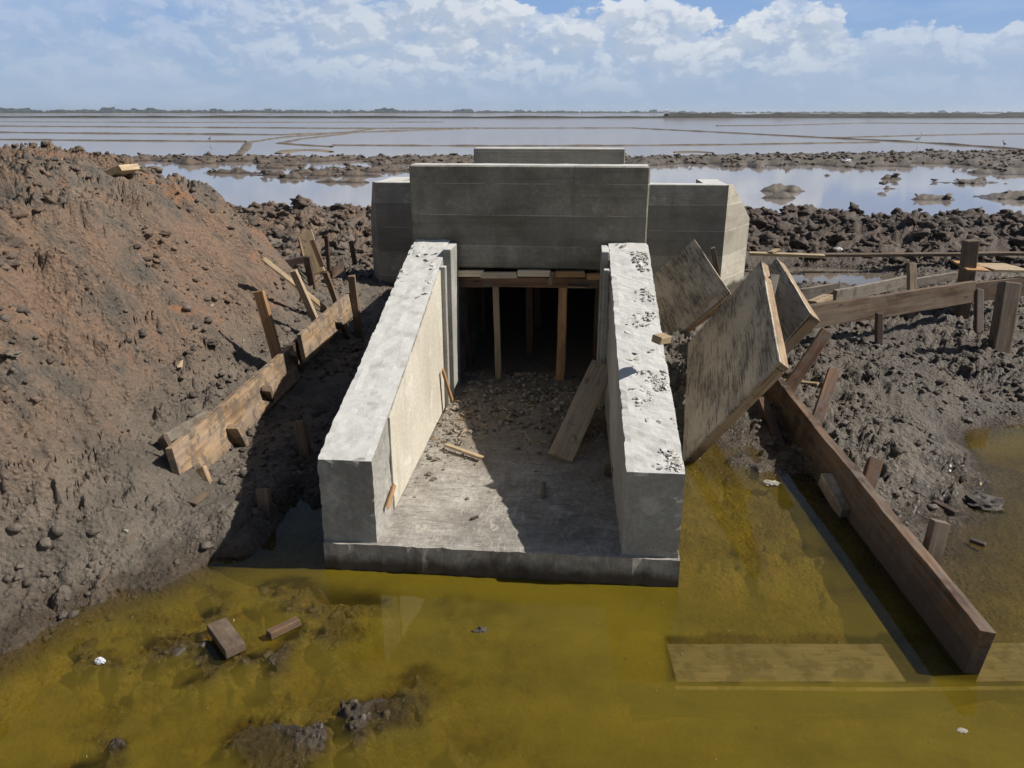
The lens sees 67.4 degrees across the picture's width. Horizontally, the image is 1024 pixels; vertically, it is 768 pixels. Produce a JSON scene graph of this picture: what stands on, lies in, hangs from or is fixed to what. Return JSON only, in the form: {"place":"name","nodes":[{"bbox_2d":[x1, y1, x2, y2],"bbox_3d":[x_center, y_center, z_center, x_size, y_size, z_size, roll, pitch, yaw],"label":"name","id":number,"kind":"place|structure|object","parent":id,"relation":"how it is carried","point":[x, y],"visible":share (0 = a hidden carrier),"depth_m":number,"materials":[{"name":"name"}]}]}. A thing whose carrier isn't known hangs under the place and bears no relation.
{"place":"outdoors","nodes":[
{"label":"outdoors","id":0,"kind":"place"},
{"bbox_2d":[234,128,380,154],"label":"mud track","id":1,"kind":"structure","parent":0,"point":[245,147],"depth_m":65.75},
{"bbox_2d":[275,128,372,146],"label":"mud track","id":2,"kind":"structure","parent":0,"point":[285,142],"depth_m":67.73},
{"bbox_2d":[0,113,999,113],"bbox_3d":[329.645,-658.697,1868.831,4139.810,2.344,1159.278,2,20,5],"label":"shore","id":3,"kind":"structure","parent":0,"point":[400,113],"depth_m":1870.12,"materials":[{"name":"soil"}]},
{"bbox_2d":[0,107,1023,112],"bbox_3d":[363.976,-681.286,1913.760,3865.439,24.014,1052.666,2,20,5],"label":"woods","id":4,"kind":"object","parent":3,"relation":"on","point":[133,110],"visible":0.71,"depth_m":1876.94,"materials":[{"name":"green plant"}]},
{"bbox_2d":[0,140,1023,767],"bbox_3d":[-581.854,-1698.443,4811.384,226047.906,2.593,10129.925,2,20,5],"label":"ground","id":5,"kind":"structure","parent":0,"point":[792,546],"depth_m":4.82,"materials":[{"name":"soil"}]},
{"bbox_2d":[0,121,34,121],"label":"mud bund","id":6,"kind":"structure","parent":5,"relation":"on","point":[17,121],"depth_m":211.74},
{"bbox_2d":[100,533,135,571],"bbox_3d":[-2.174,0.930,4.239,0.029,0.018,0.300,4,35,9],"label":"twig","id":7,"kind":"object","parent":5,"relation":"on","point":[132,535],"visible":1,"depth_m":4.33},
{"bbox_2d":[0,142,236,267],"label":"heap crest clods","id":8,"kind":"object","parent":5,"relation":"on","point":[14,213],"visible":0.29,"depth_m":6.48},
{"bbox_2d":[104,164,139,175],"bbox_3d":[-3.845,-2.108,7.578,0.176,0.062,0.374,-21,16,8],"label":"wood block","id":9,"kind":"object","parent":5,"relation":"on","point":[124,170],"depth_m":7.49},
{"bbox_2d":[0,139,245,141],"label":"mud bund","id":10,"kind":"structure","parent":5,"relation":"on","point":[134,140],"depth_m":69.02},
{"bbox_2d":[157,434,171,461],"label":"stake","id":11,"kind":"object","parent":5,"relation":"in","point":[164,441],"visible":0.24,"depth_m":4.92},
{"bbox_2d":[177,360,182,367],"bbox_3d":[-2.568,-0.164,5.946,0.036,0.016,0.155,-10,34,-12],"label":"wood chip","id":12,"kind":"object","parent":5,"relation":"on","point":[180,364],"visible":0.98,"depth_m":5.92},
{"bbox_2d":[162,410,208,441],"bbox_3d":[-2.257,0.296,5.328,0.033,0.073,0.638,1,13,3],"label":"rail","id":13,"kind":"object","parent":5,"relation":"on","point":[176,432],"visible":0.56,"depth_m":5.26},
{"bbox_2d":[0,586,389,767],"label":"pool mud clods","id":14,"kind":"object","parent":5,"relation":"on","point":[179,652],"visible":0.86,"depth_m":3.73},
{"bbox_2d":[187,491,210,504],"bbox_3d":[-1.951,0.711,4.787,0.073,0.014,0.133,9,26,20],"label":"offcut","id":15,"kind":"object","parent":5,"relation":"on","point":[198,498],"visible":1,"depth_m":4.78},
{"bbox_2d":[195,465,211,483],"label":"stake","id":16,"kind":"object","parent":5,"relation":"on","point":[203,473],"visible":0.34,"depth_m":4.99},
{"bbox_2d":[165,345,299,474],"bbox_3d":[-2.029,0.179,5.828,0.060,0.318,2.103,-5,20,7],"label":"shutter board","id":17,"kind":"object","parent":5,"relation":"on","point":[207,439],"visible":0.89,"depth_m":5.58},
{"bbox_2d":[0,128,469,134],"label":"mud bund","id":18,"kind":"structure","parent":5,"relation":"on","point":[218,133],"depth_m":93.25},
{"bbox_2d":[226,424,249,446],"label":"stake","id":19,"kind":"object","parent":5,"relation":"on","point":[237,434],"visible":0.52,"depth_m":5.53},
{"bbox_2d":[0,125,477,127],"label":"mud bund","id":20,"kind":"structure","parent":5,"relation":"on","point":[203,127],"depth_m":131.01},
{"bbox_2d":[255,488,273,518],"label":"stake","id":21,"kind":"object","parent":5,"relation":"on","point":[264,500],"visible":0.44,"depth_m":4.73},
{"bbox_2d":[253,290,281,358],"bbox_3d":[-2.078,-0.435,6.619,0.090,0.758,0.063,-12,10,8],"label":"stake","id":22,"kind":"object","parent":5,"relation":"on","point":[266,317],"visible":0.65,"depth_m":6.58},
{"bbox_2d":[261,385,274,405],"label":"stake","id":23,"kind":"object","parent":5,"relation":"on","point":[267,391],"visible":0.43,"depth_m":6.08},
{"bbox_2d":[285,338,301,361],"bbox_3d":[-1.975,-0.251,6.896,0.040,0.225,0.507,2,22,5],"label":"joining cleat","id":24,"kind":"object","parent":5,"relation":"on","point":[294,343],"visible":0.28,"depth_m":6.96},
{"bbox_2d":[261,256,327,310],"bbox_3d":[-2.193,-1.001,7.830,0.038,0.051,1.005,14,-18,34],"label":"pole","id":25,"kind":"object","parent":5,"relation":"on","point":[284,275],"visible":0.7,"depth_m":7.69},
{"bbox_2d":[290,351,300,370],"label":"stake","id":26,"kind":"object","parent":5,"relation":"on","point":[294,355],"visible":0.48,"depth_m":6.68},
{"bbox_2d":[285,255,306,265],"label":"beam","id":27,"kind":"structure","parent":5,"relation":"on","point":[294,261],"depth_m":9.65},
{"bbox_2d":[297,237,304,266],"bbox_3d":[-2.725,-1.654,10.048,0.023,0.588,0.048,-18,-9,11],"label":"plywood strip","id":28,"kind":"object","parent":5,"relation":"on","point":[301,247],"visible":0.58,"depth_m":10.06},
{"bbox_2d":[293,420,311,455],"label":"stake","id":29,"kind":"object","parent":5,"relation":"on","point":[302,438],"visible":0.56,"depth_m":5.53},
{"bbox_2d":[303,256,316,288],"bbox_3d":[-2.514,-1.385,9.561,0.084,0.408,0.065,-4,19,7],"label":"post","id":30,"kind":"object","parent":5,"relation":"on","point":[309,270],"visible":0.88,"depth_m":9.53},
{"bbox_2d":[290,269,331,352],"bbox_3d":[-1.986,-0.714,7.609,0.073,0.896,0.062,-13,24,12],"label":"stake","id":31,"kind":"object","parent":5,"relation":"on","point":[303,293],"visible":0.77,"depth_m":7.52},
{"bbox_2d":[297,230,324,274],"bbox_3d":[-2.644,-1.723,10.093,0.217,0.588,0.029,-18,-3,4],"label":"plywood offcut","id":32,"kind":"object","parent":5,"relation":"on","point":[306,237],"visible":0.59,"depth_m":10.08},
{"bbox_2d":[299,297,323,312],"bbox_3d":[-2.129,-0.844,8.231,0.041,0.061,0.424,11,-9,28],"label":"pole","id":33,"kind":"object","parent":5,"relation":"on","point":[317,308],"visible":0.27,"depth_m":8.24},
{"bbox_2d":[310,279,321,290],"bbox_3d":[-2.516,-1.175,9.586,0.043,0.083,0.378,12,47,31],"label":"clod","id":34,"kind":"object","parent":5,"relation":"on","point":[318,283],"visible":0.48,"depth_m":9.64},
{"bbox_2d":[310,240,324,266],"bbox_3d":[-2.518,-1.690,9.938,0.062,0.366,0.052,-22,0,5],"label":"post","id":35,"kind":"object","parent":5,"relation":"on","point":[317,253],"visible":1,"depth_m":9.91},
{"bbox_2d":[296,292,352,362],"bbox_3d":[-1.830,-0.592,7.657,0.052,0.276,1.546,-4,21,7],"label":"shutter board","id":36,"kind":"object","parent":5,"relation":"on","point":[317,334],"visible":0.98,"depth_m":7.47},
{"bbox_2d":[324,235,330,271],"bbox_3d":[-2.567,-1.819,10.699,0.052,0.502,0.054,2,20,6],"label":"post","id":37,"kind":"object","parent":5,"relation":"on","point":[327,250],"visible":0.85,"depth_m":10.68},
{"bbox_2d":[322,271,349,333],"bbox_3d":[-1.860,-0.855,8.144,0.058,0.720,0.056,-9,27,11],"label":"stake","id":38,"kind":"object","parent":5,"relation":"on","point":[330,286],"visible":0.59,"depth_m":8.05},
{"bbox_2d":[330,262,343,278],"bbox_3d":[-2.355,-1.530,10.347,0.032,0.121,0.408,4,25,11],"label":"plank","id":39,"kind":"object","parent":5,"relation":"on","point":[337,270],"visible":0.96,"depth_m":10.31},
{"bbox_2d":[337,319,349,338],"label":"stake","id":40,"kind":"object","parent":5,"relation":"on","point":[342,326],"visible":0.7,"depth_m":7.97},
{"bbox_2d":[348,240,356,264],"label":"post","id":41,"kind":"object","parent":5,"relation":"on","point":[353,252],"visible":1,"depth_m":11.25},
{"bbox_2d":[348,275,362,338],"bbox_3d":[-1.698,-0.800,8.354,0.078,0.784,0.048,0,23,6],"label":"stake","id":42,"kind":"object","parent":5,"relation":"on","point":[355,304],"visible":0.75,"depth_m":8.31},
{"bbox_2d":[0,159,1011,468],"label":"mud clods","id":43,"kind":"object","parent":5,"relation":"on","point":[350,345],"visible":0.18,"depth_m":6.43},
{"bbox_2d":[2,158,1014,585],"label":"scattered wood chips","id":44,"kind":"object","parent":5,"relation":"on","point":[482,420],"visible":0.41,"depth_m":5.84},
{"bbox_2d":[0,141,1023,605],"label":"mud clods","id":45,"kind":"object","parent":5,"relation":"on","point":[242,471],"visible":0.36,"depth_m":6.47,"materials":[{"name":"soil"}]},
{"bbox_2d":[0,115,1023,117],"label":"dike","id":46,"kind":"structure","parent":5,"relation":"on","point":[227,116],"depth_m":380.41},
{"bbox_2d":[317,147,749,616],"bbox_3d":[0.338,-1.069,7.657,5.425,2.315,8.002,2,20,5],"label":"concrete culvert","id":47,"kind":"object","parent":5,"relation":"on","point":[510,209],"visible":0.92,"depth_m":5.35,"materials":[{"name":"concrete"}]},
{"bbox_2d":[386,483,395,509],"bbox_3d":[-0.697,0.644,4.432,0.014,0.032,0.223,-9,30,9],"label":"lath","id":48,"kind":"object","parent":47,"relation":"on","point":[390,498],"visible":1,"depth_m":4.41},
{"bbox_2d":[442,368,452,402],"bbox_3d":[-0.500,0.015,5.968,0.024,0.298,0.055,-10,32,9],"label":"lath","id":49,"kind":"object","parent":47,"relation":"on","point":[447,385],"visible":1,"depth_m":5.95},
{"bbox_2d":[444,443,483,459],"bbox_3d":[-0.333,0.466,5.310,0.343,0.025,0.038,17,24,33],"label":"lath","id":50,"kind":"object","parent":47,"relation":"on","point":[465,451],"visible":1,"depth_m":5.30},
{"bbox_2d":[464,267,472,366],"bbox_3d":[-0.446,-0.646,7.008,0.102,1.022,0.053,-1,19,6],"label":"shoring prop","id":51,"kind":"object","parent":47,"relation":"on","point":[469,357],"visible":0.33,"depth_m":7.05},
{"bbox_2d":[458,270,483,276],"bbox_3d":[-0.358,-0.906,6.290,0.259,0.052,0.042,1,19,5],"label":"packing strip","id":52,"kind":"object","parent":47,"relation":"attached to","point":[468,273],"visible":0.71,"depth_m":6.27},
{"bbox_2d":[493,287,501,378],"bbox_3d":[-0.128,-0.467,6.623,0.056,0.936,0.056,1,19,5],"label":"shoring prop","id":53,"kind":"object","parent":47,"relation":"on","point":[496,318],"visible":0.75,"depth_m":6.61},
{"bbox_2d":[479,272,516,277],"bbox_3d":[-0.111,-0.890,6.270,0.314,0.051,0.041,1,19,5],"label":"packing strip","id":54,"kind":"object","parent":47,"relation":"attached to","point":[498,274],"visible":1,"depth_m":6.25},
{"bbox_2d":[405,370,604,510],"bbox_3d":[0.058,0.315,5.748,1.266,0.077,2.437,2,20,5],"label":"slab rubble","id":55,"kind":"object","parent":47,"relation":"on","point":[463,403],"visible":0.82,"depth_m":6.15,"materials":[{"name":"stone"}]},
{"bbox_2d":[458,276,599,287],"bbox_3d":[0.126,-0.849,6.399,1.287,0.093,0.056,1,19,5],"label":"lintel board","id":56,"kind":"object","parent":47,"relation":"attached to","point":[538,282],"visible":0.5,"depth_m":6.38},
{"bbox_2d":[567,285,586,287],"bbox_3d":[0.536,-0.803,6.325,0.171,0.015,0.062,2,20,5],"label":"lath","id":57,"kind":"object","parent":56,"relation":"on","point":[576,286],"visible":1,"depth_m":6.30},
{"bbox_2d":[526,269,532,353],"bbox_3d":[0.170,-0.783,7.376,0.073,1.028,0.056,2,20,5],"label":"shoring prop","id":58,"kind":"object","parent":47,"relation":"on","point":[529,320],"visible":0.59,"depth_m":7.41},
{"bbox_2d":[517,270,549,276],"bbox_3d":[0.179,-0.900,6.236,0.275,0.053,0.043,1,19,5],"label":"packing strip","id":59,"kind":"object","parent":47,"relation":"attached to","point":[533,273],"visible":0.94,"depth_m":6.22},
{"bbox_2d":[548,271,553,284],"bbox_3d":[0.316,-0.854,6.207,0.035,0.112,0.031,8,20,3],"label":"nailed scab","id":60,"kind":"object","parent":59,"relation":"attached to","point":[551,276],"visible":1,"depth_m":6.19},
{"bbox_2d":[397,239,683,471],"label":"wall top crumbs","id":61,"kind":"object","parent":47,"relation":"on","point":[676,461],"depth_m":4.63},
{"bbox_2d":[541,481,545,497],"bbox_3d":[0.197,0.663,4.812,0.026,0.016,0.203,2,20,4],"label":"wood chip","id":62,"kind":"object","parent":47,"relation":"on","point":[543,489],"visible":1,"depth_m":4.80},
{"bbox_2d":[551,420,563,442],"bbox_3d":[0.499,0.196,5.727,0.135,0.024,0.782,16,43,20],"label":"board strip","id":63,"kind":"object","parent":47,"relation":"on","point":[553,438],"visible":0.16,"depth_m":5.51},
{"bbox_2d":[555,288,567,380],"bbox_3d":[0.425,-0.449,6.573,0.084,0.935,0.060,3,20,5],"label":"shoring prop","id":64,"kind":"object","parent":47,"relation":"on","point":[561,332],"visible":0.77,"depth_m":6.55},
{"bbox_2d":[554,270,585,277],"bbox_3d":[0.469,-0.889,6.209,0.260,0.052,0.041,1,19,5],"label":"packing strip","id":65,"kind":"object","parent":47,"relation":"attached to","point":[569,273],"visible":1,"depth_m":6.19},
{"bbox_2d":[548,360,607,461],"bbox_3d":[0.510,0.177,5.550,0.177,0.033,0.983,22,49,9],"label":"plank","id":66,"kind":"object","parent":47,"relation":"on","point":[575,424],"visible":0.9,"depth_m":5.50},
{"bbox_2d":[586,273,599,279],"bbox_3d":[0.673,-0.869,6.197,0.145,0.053,0.041,1,19,5],"label":"packing strip","id":67,"kind":"object","parent":47,"relation":"attached to","point":[593,276],"visible":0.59,"depth_m":6.18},
{"bbox_2d":[592,270,599,360],"bbox_3d":[0.794,-0.625,6.943,0.104,1.017,0.056,2,20,5],"label":"shoring prop","id":68,"kind":"object","parent":47,"relation":"on","point":[595,331],"visible":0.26,"depth_m":6.95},
{"bbox_2d":[603,464,610,475],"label":"wood block","id":69,"kind":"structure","parent":47,"relation":"on","point":[606,469],"depth_m":4.99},
{"bbox_2d":[651,333,671,344],"bbox_3d":[0.895,-0.270,4.593,0.114,0.046,0.073,-10,27,-41],"label":"wood block","id":70,"kind":"object","parent":47,"relation":"on","point":[661,338],"depth_m":4.57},
{"bbox_2d":[117,148,1023,198],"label":"lagoon bank clods","id":71,"kind":"object","parent":5,"relation":"on","point":[678,155],"visible":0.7,"depth_m":38.98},
{"bbox_2d":[332,141,878,145],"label":"mud bund","id":72,"kind":"structure","parent":5,"relation":"on","point":[597,145],"depth_m":59.32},
{"bbox_2d":[226,194,1023,267],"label":"bund mud clods","id":73,"kind":"object","parent":5,"relation":"on","point":[968,218],"visible":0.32,"depth_m":14.23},
{"bbox_2d":[653,240,730,335],"bbox_3d":[1.932,-1.060,8.828,0.710,0.960,1.892,0,19,0],"label":"formwork shutter","id":74,"kind":"object","parent":5,"relation":"on","point":[692,291],"visible":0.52,"depth_m":8.61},
{"bbox_2d":[710,247,720,277],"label":"stake","id":75,"kind":"object","parent":5,"relation":"on","point":[714,259],"visible":0.61,"depth_m":10.11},
{"bbox_2d":[682,261,788,464],"bbox_3d":[1.768,-0.250,6.240,0.644,1.193,2.178,4,20,12],"label":"formwork shutter","id":76,"kind":"object","parent":5,"relation":"on","point":[737,365],"visible":0.99,"depth_m":5.91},
{"bbox_2d":[770,274,778,294],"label":"wood block","id":77,"kind":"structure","parent":76,"relation":"on","point":[774,278],"depth_m":6.55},
{"bbox_2d":[758,397,784,442],"bbox_3d":[2.057,0.302,6.100,0.076,0.054,0.631,0,34,3],"label":"stake","id":78,"kind":"object","parent":5,"relation":"on","point":[769,417],"visible":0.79,"depth_m":6.11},
{"bbox_2d":[522,127,1022,149],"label":"mud bund","id":79,"kind":"structure","parent":5,"relation":"on","point":[1001,147],"depth_m":75.32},
{"bbox_2d":[749,251,824,257],"bbox_3d":[4.345,-2.045,12.158,1.132,0.050,0.142,5,20,15],"label":"plank","id":80,"kind":"object","parent":5,"relation":"on","point":[783,254],"visible":0.98,"depth_m":12.12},
{"bbox_2d":[767,248,779,252],"bbox_3d":[4.158,-2.115,12.204,0.172,0.034,0.121,-24,19,-23],"label":"offcut","id":81,"kind":"object","parent":80,"relation":"on","point":[774,250],"visible":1,"depth_m":12.17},
{"bbox_2d":[769,258,819,354],"bbox_3d":[2.367,-0.651,7.003,0.433,0.734,1.707,3,20,8],"label":"formwork shutter","id":82,"kind":"object","parent":5,"relation":"on","point":[799,320],"visible":0.55,"depth_m":6.49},
{"bbox_2d":[770,328,832,406],"bbox_3d":[2.419,-0.112,6.443,0.106,0.820,0.067,34,-3,8],"label":"stake","id":83,"kind":"object","parent":5,"relation":"on","point":[799,372],"visible":0.7,"depth_m":6.42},
{"bbox_2d":[784,379,818,385],"bbox_3d":[2.450,-0.022,6.660,0.042,0.024,0.442,-26,22,-34],"label":"offcut","id":84,"kind":"object","parent":5,"relation":"on","point":[810,383],"visible":0.42,"depth_m":6.54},
{"bbox_2d":[800,282,839,299],"bbox_3d":[3.547,-1.071,8.854,0.528,0.134,0.054,-11,22,-14],"label":"rail board","id":85,"kind":"object","parent":5,"relation":"on","point":[813,292],"visible":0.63,"depth_m":8.82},
{"bbox_2d":[812,366,839,424],"bbox_3d":[2.373,0.191,5.906,0.092,0.734,0.077,23,-19,13],"label":"stake","id":86,"kind":"object","parent":5,"relation":"in","point":[825,395],"visible":0.58,"depth_m":5.91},
{"bbox_2d":[832,276,906,300],"bbox_3d":[4.279,-1.134,9.132,1.279,0.144,0.055,-12,23,-26],"label":"rail board","id":87,"kind":"object","parent":5,"relation":"on","point":[878,287],"visible":0.82,"depth_m":9.09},
{"bbox_2d":[716,123,1023,125],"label":"mud bund","id":88,"kind":"structure","parent":5,"relation":"on","point":[850,123],"depth_m":174.49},
{"bbox_2d":[863,456,883,488],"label":"stake","id":89,"kind":"object","parent":5,"relation":"in","point":[872,469],"visible":0.38,"depth_m":4.96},
{"bbox_2d":[875,312,883,343],"bbox_3d":[3.750,-0.449,7.849,0.077,0.569,0.067,-1,2,5],"label":"post","id":90,"kind":"object","parent":5,"relation":"on","point":[879,328],"visible":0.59,"depth_m":7.82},
{"bbox_2d":[809,281,975,328],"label":"beam","id":91,"kind":"structure","parent":90,"relation":"on","point":[842,311],"depth_m":7.99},
{"bbox_2d":[808,294,832,303],"bbox_3d":[3.093,-0.839,7.704,0.296,0.062,0.102,-21,22,-33],"label":"offcut","id":92,"kind":"object","parent":91,"relation":"on","point":[823,298],"visible":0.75,"depth_m":7.67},
{"bbox_2d":[906,262,916,318],"bbox_3d":[4.592,-0.949,8.817,0.092,0.950,0.083,6,-16,6],"label":"post","id":93,"kind":"object","parent":5,"relation":"in","point":[911,272],"visible":0.51,"depth_m":8.86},
{"bbox_2d":[813,251,1023,256],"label":"plank","id":94,"kind":"object","parent":5,"relation":"on","point":[949,254],"visible":0.86,"depth_m":12.11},
{"bbox_2d":[917,271,957,285],"bbox_3d":[5.298,-1.315,9.604,0.684,0.102,0.056,-10,22,-19],"label":"rail board","id":95,"kind":"object","parent":5,"relation":"on","point":[937,278],"visible":0.84,"depth_m":9.58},
{"bbox_2d":[853,133,1023,136],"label":"mud bund","id":96,"kind":"structure","parent":5,"relation":"on","point":[940,134],"depth_m":87.16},
{"bbox_2d":[932,499,959,514],"bbox_3d":[2.759,0.785,4.891,0.046,0.026,0.171,-8,21,-21],"label":"offcut","id":97,"kind":"object","parent":5,"relation":"on","point":[949,509],"visible":0.94,"depth_m":4.87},
{"bbox_2d":[953,238,979,318],"bbox_3d":[5.153,-0.993,8.762,0.144,1.311,0.130,-2,19,6],"label":"post","id":98,"kind":"object","parent":5,"relation":"on","point":[969,253],"visible":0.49,"depth_m":8.61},
{"bbox_2d":[951,260,989,271],"bbox_3d":[5.179,-1.333,8.680,0.276,0.025,0.304,3,29,-7],"label":"plate","id":99,"kind":"object","parent":98,"relation":"on","point":[979,268],"visible":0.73,"depth_m":8.59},
{"bbox_2d":[972,276,1023,301],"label":"beam","id":100,"kind":"structure","parent":98,"relation":"on","point":[989,287],"depth_m":8.68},
{"bbox_2d":[977,263,1023,272],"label":"plate","id":101,"kind":"object","parent":100,"relation":"on","point":[998,267],"visible":0.79,"depth_m":8.78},
{"bbox_2d":[973,289,983,333],"bbox_3d":[5.044,-0.656,8.300,0.083,0.777,0.076,7,-14,6],"label":"post","id":102,"kind":"object","parent":5,"relation":"on","point":[978,323],"visible":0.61,"depth_m":8.31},
{"bbox_2d":[987,281,1021,353],"bbox_3d":[4.729,-0.471,7.429,0.168,1.052,0.152,9,0,5],"label":"post","id":103,"kind":"object","parent":5,"relation":"on","point":[1004,315],"visible":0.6,"depth_m":7.36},
{"bbox_2d":[0,114,1023,767],"bbox_3d":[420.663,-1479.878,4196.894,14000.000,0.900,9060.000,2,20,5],"label":"water","id":104,"kind":"structure","parent":0,"point":[594,692],"depth_m":3.80,"materials":[{"name":"liquid"}]},
{"bbox_2d":[94,657,105,664],"bbox_3d":[-1.904,1.282,3.551,0.052,0.031,0.040,2,20,5],"label":"foil scrap","id":105,"kind":"object","parent":104,"relation":"on","point":[99,660],"visible":1,"depth_m":3.54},
{"bbox_2d":[207,617,245,658],"bbox_3d":[-1.369,1.213,3.678,0.096,0.052,0.257,-15,24,-36],"label":"wood block","id":106,"kind":"object","parent":104,"relation":"on","point":[226,637],"depth_m":3.64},
{"bbox_2d":[266,616,300,639],"bbox_3d":[-1.115,1.193,3.756,0.168,0.043,0.044,-18,26,-41],"label":"wood block","id":107,"kind":"object","parent":104,"relation":"on","point":[278,630],"depth_m":3.74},
{"bbox_2d":[275,149,333,153],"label":"mud flat","id":108,"kind":"structure","parent":104,"relation":"on","point":[296,150],"depth_m":50.76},
{"bbox_2d":[472,626,487,632],"bbox_3d":[-0.154,1.224,3.784,0.092,0.058,0.072,2,20,5],"label":"mud lump","id":109,"kind":"object","parent":104,"relation":"in","point":[480,629],"visible":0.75,"depth_m":3.77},
{"bbox_2d":[12,530,982,763],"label":"floating flecks","id":110,"kind":"object","parent":104,"relation":"on","point":[529,646],"visible":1,"depth_m":3.72,"materials":[{"name":"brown wood"}]},
{"bbox_2d":[674,151,712,152],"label":"mud bund","id":111,"kind":"structure","parent":104,"relation":"on","point":[693,151],"depth_m":49.35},
{"bbox_2d":[763,480,779,485],"bbox_3d":[1.776,0.677,5.251,0.120,0.029,0.086,2,20,5],"label":"pale stone","id":112,"kind":"object","parent":104,"relation":"on","point":[771,482],"visible":1,"depth_m":5.23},
{"bbox_2d":[666,643,1023,697],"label":"sunken plank","id":113,"kind":"object","parent":104,"relation":"in","point":[924,665],"visible":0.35,"depth_m":3.60,"materials":[{"name":"wood"}]},
{"bbox_2d":[765,377,995,683],"bbox_3d":[2.159,0.631,5.037,0.081,0.295,3.401,7,21,0],"label":"shutter board","id":114,"kind":"object","parent":113,"relation":"on","point":[959,630],"visible":0.79,"depth_m":4.16,"materials":[{"name":"wood"}]},
{"bbox_2d":[818,473,848,521],"bbox_3d":[2.111,0.729,4.985,0.101,0.102,0.384,0,30,0],"label":"cleat","id":115,"kind":"object","parent":114,"relation":"attached to","point":[831,491],"visible":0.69,"depth_m":4.96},
{"bbox_2d":[923,518,950,564],"bbox_3d":[2.280,0.973,4.199,0.089,0.475,0.081,15,0,5],"label":"stake","id":116,"kind":"object","parent":104,"relation":"in","point":[935,538],"visible":0.42,"depth_m":4.16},
{"bbox_2d":[957,727,967,733],"bbox_3d":[1.853,1.426,3.161,0.043,0.007,0.033,8,21,22],"label":"leaf scrap","id":117,"kind":"object","parent":104,"relation":"on","point":[962,730],"visible":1,"depth_m":3.16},
{"bbox_2d":[969,538,985,546],"bbox_3d":[2.751,0.934,4.535,0.086,0.022,0.036,18,26,42],"label":"offcut","id":118,"kind":"object","parent":104,"relation":"on","point":[978,542],"visible":1,"depth_m":4.52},
{"bbox_2d":[964,492,1004,512],"bbox_3d":[3.059,0.781,5.003,0.281,0.128,0.183,2,20,5],"label":"mud lump","id":119,"kind":"object","parent":104,"relation":"on","point":[984,502],"visible":0.89,"depth_m":4.95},
{"bbox_2d":[0,0,1023,112],"label":"sky","id":120,"kind":"structure","parent":0,"point":[699,56],"materials":[{"name":"blue"}]},
{"bbox_2d":[664,112,1023,115],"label":"dike","id":121,"kind":"structure","parent":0,"point":[859,114],"depth_m":480.43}
]}

